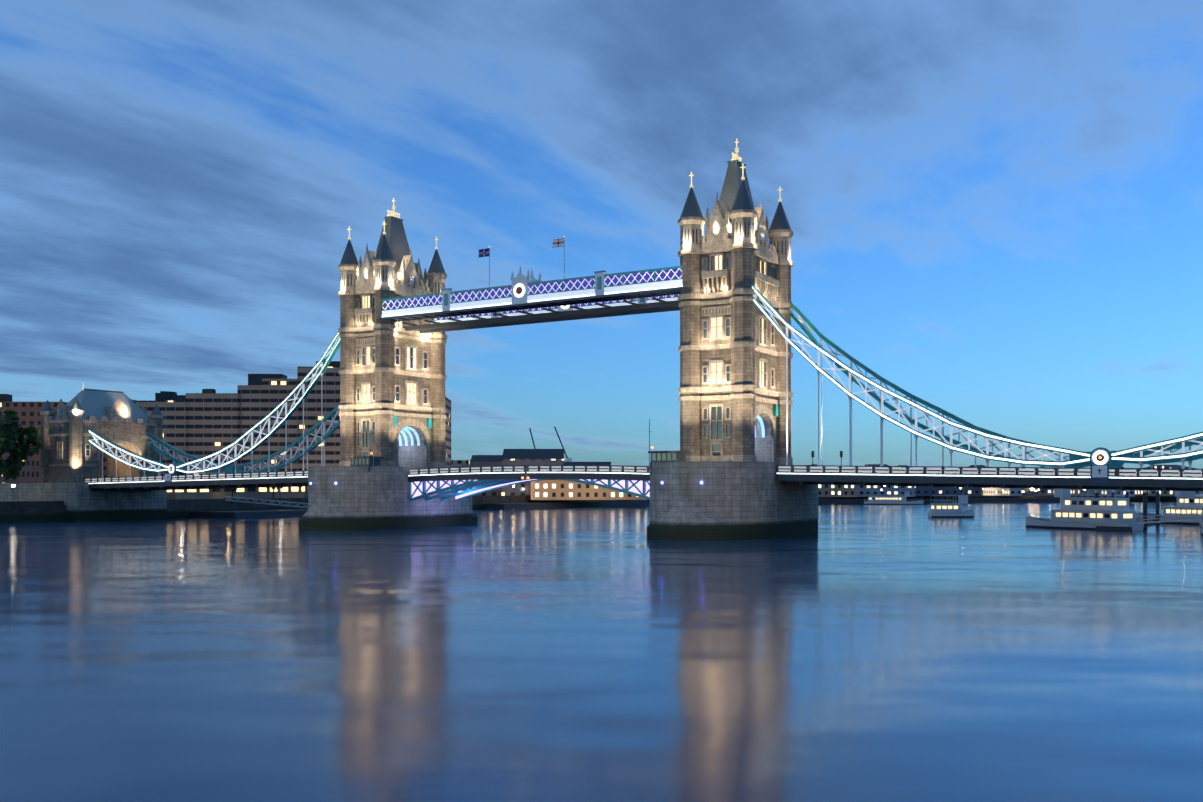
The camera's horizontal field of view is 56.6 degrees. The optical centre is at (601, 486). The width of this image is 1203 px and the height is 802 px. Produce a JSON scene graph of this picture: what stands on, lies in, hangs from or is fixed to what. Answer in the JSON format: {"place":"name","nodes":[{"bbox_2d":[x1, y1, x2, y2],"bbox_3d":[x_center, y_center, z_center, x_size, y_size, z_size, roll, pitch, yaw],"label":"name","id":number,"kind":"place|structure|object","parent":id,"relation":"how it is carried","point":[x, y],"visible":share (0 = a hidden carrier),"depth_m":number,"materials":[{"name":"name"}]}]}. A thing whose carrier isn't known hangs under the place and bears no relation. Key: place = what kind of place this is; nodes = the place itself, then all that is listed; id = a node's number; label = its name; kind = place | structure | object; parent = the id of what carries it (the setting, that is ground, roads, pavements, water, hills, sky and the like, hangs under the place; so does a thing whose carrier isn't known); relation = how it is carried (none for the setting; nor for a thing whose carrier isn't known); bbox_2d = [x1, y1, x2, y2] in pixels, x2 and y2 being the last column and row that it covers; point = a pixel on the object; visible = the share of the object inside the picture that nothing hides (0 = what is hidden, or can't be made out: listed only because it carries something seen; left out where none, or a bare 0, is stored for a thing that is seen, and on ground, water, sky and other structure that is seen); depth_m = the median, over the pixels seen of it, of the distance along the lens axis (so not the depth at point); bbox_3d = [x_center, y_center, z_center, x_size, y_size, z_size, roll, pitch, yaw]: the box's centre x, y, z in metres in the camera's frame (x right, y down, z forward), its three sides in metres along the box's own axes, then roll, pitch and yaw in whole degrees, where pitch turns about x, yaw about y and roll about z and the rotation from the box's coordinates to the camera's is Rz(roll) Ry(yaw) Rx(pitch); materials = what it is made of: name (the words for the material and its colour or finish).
{"place":"outdoors","nodes":[
{"label":"outdoors","id":0,"kind":"place"},
{"bbox_2d":[0,501,1202,801],"bbox_3d":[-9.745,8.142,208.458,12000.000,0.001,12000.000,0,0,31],"label":"river water","id":1,"kind":"structure","parent":0,"point":[916,653],"depth_m":51.95,"materials":[{"name":"blue liquid"}]},
{"bbox_2d":[299,466,477,529],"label":"pier","id":2,"kind":"structure","parent":1,"relation":"in","point":[351,498],"depth_m":211.13,"materials":[{"name":"stone"}]},
{"bbox_2d":[338,198,446,471],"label":"tower","id":3,"kind":"structure","parent":2,"relation":"on","point":[393,377],"depth_m":221.94,"materials":[{"name":"stone"}]},
{"bbox_2d":[647,461,817,540],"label":"pier","id":4,"kind":"structure","parent":1,"relation":"in","point":[714,500],"depth_m":172.09,"materials":[{"name":"stone"}]},
{"bbox_2d":[408,465,649,500],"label":"bascule span","id":5,"kind":"object","parent":4,"relation":"attached to","point":[459,483],"visible":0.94,"depth_m":204.63,"materials":[{"name":"white metal"}]},
{"bbox_2d":[678,138,792,468],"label":"tower","id":6,"kind":"structure","parent":4,"relation":"on","point":[732,388],"depth_m":182.84,"materials":[{"name":"stone"}]},
{"bbox_2d":[382,236,682,333],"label":"walkways","id":7,"kind":"structure","parent":6,"relation":"attached to","point":[522,299],"depth_m":202.48,"materials":[{"name":"grey metal"}]},
{"bbox_2d":[864,492,923,504],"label":"boat","id":8,"kind":"object","parent":1,"relation":"on","point":[890,500],"visible":0.92,"depth_m":505.29,"materials":[{"name":"grey"}]},
{"bbox_2d":[928,495,973,517],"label":"boat","id":9,"kind":"object","parent":1,"relation":"on","point":[947,510],"visible":0.94,"depth_m":292.88,"materials":[{"name":"grey"}]},
{"bbox_2d":[1026,489,1143,530],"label":"party boat","id":10,"kind":"object","parent":1,"relation":"on","point":[1086,513],"visible":0.83,"depth_m":211.20,"materials":[{"name":"painted steel"},{"name":"glass"}]},
{"bbox_2d":[1094,489,1201,530],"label":"mooring pontoon","id":11,"kind":"object","parent":1,"relation":"on","point":[1148,521],"visible":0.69,"depth_m":211.61,"materials":[{"name":"grey metal"}]},
{"bbox_2d":[1133,491,1202,524],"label":"boat","id":12,"kind":"object","parent":1,"relation":"in","point":[1189,502],"visible":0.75,"depth_m":242.87,"materials":[{"name":"grey"}]},
{"bbox_2d":[1199,500,1202,534],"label":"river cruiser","id":13,"kind":"object","parent":1,"relation":"in","point":[1201,528],"visible":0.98,"depth_m":189.05,"materials":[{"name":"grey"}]},
{"bbox_2d":[0,485,1202,522],"bbox_3d":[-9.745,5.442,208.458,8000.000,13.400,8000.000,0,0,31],"label":"bank ground","id":14,"kind":"structure","parent":0,"point":[242,503],"depth_m":317.47,"materials":[{"name":"grey concrete"}]},
{"bbox_2d":[0,409,43,479],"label":"plane tree","id":15,"kind":"object","parent":14,"relation":"on","point":[19,451],"visible":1,"depth_m":259.32,"materials":[{"name":"green plant"}]},
{"bbox_2d":[0,384,166,520],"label":"abutment","id":16,"kind":"object","parent":14,"relation":"on","point":[70,456],"visible":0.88,"depth_m":268.78,"materials":[{"name":"stone"}]},
{"bbox_2d":[85,332,339,490],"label":"side span","id":17,"kind":"object","parent":16,"relation":"attached to","point":[171,479],"visible":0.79,"depth_m":247.06,"materials":[{"name":"teal paint"}]},
{"bbox_2d":[229,473,237,498],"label":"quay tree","id":18,"kind":"object","parent":14,"relation":"on","point":[232,490],"visible":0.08,"depth_m":312.96,"materials":[{"name":"green plant"}]},
{"bbox_2d":[265,471,282,497],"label":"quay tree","id":19,"kind":"object","parent":14,"relation":"on","point":[273,488],"visible":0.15,"depth_m":327.06,"materials":[{"name":"green plant"}]},
{"bbox_2d":[0,361,1198,499],"bbox_3d":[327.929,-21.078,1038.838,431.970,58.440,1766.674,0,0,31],"label":"city buildings","id":20,"kind":"structure","parent":14,"relation":"on","point":[205,422],"depth_m":396.76,"materials":[{"name":"brick"}]},
{"bbox_2d":[0,0,1202,471],"label":"sky","id":21,"kind":"structure","parent":0,"point":[994,208],"materials":[{"name":"blue"}]},
{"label":"abutment","id":22,"kind":"object","parent":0,"visible":0},
{"bbox_2d":[752,284,1202,490],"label":"side span","id":23,"kind":"object","parent":22,"relation":"on","point":[1106,471],"visible":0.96,"depth_m":163.88,"materials":[{"name":"teal paint"}]},
{"bbox_2d":[314,419,842,471],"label":"bridge cabins and signals","id":24,"kind":"object","parent":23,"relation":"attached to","point":[656,456],"visible":0.81,"depth_m":179.31,"materials":[{"name":"grey metal"}]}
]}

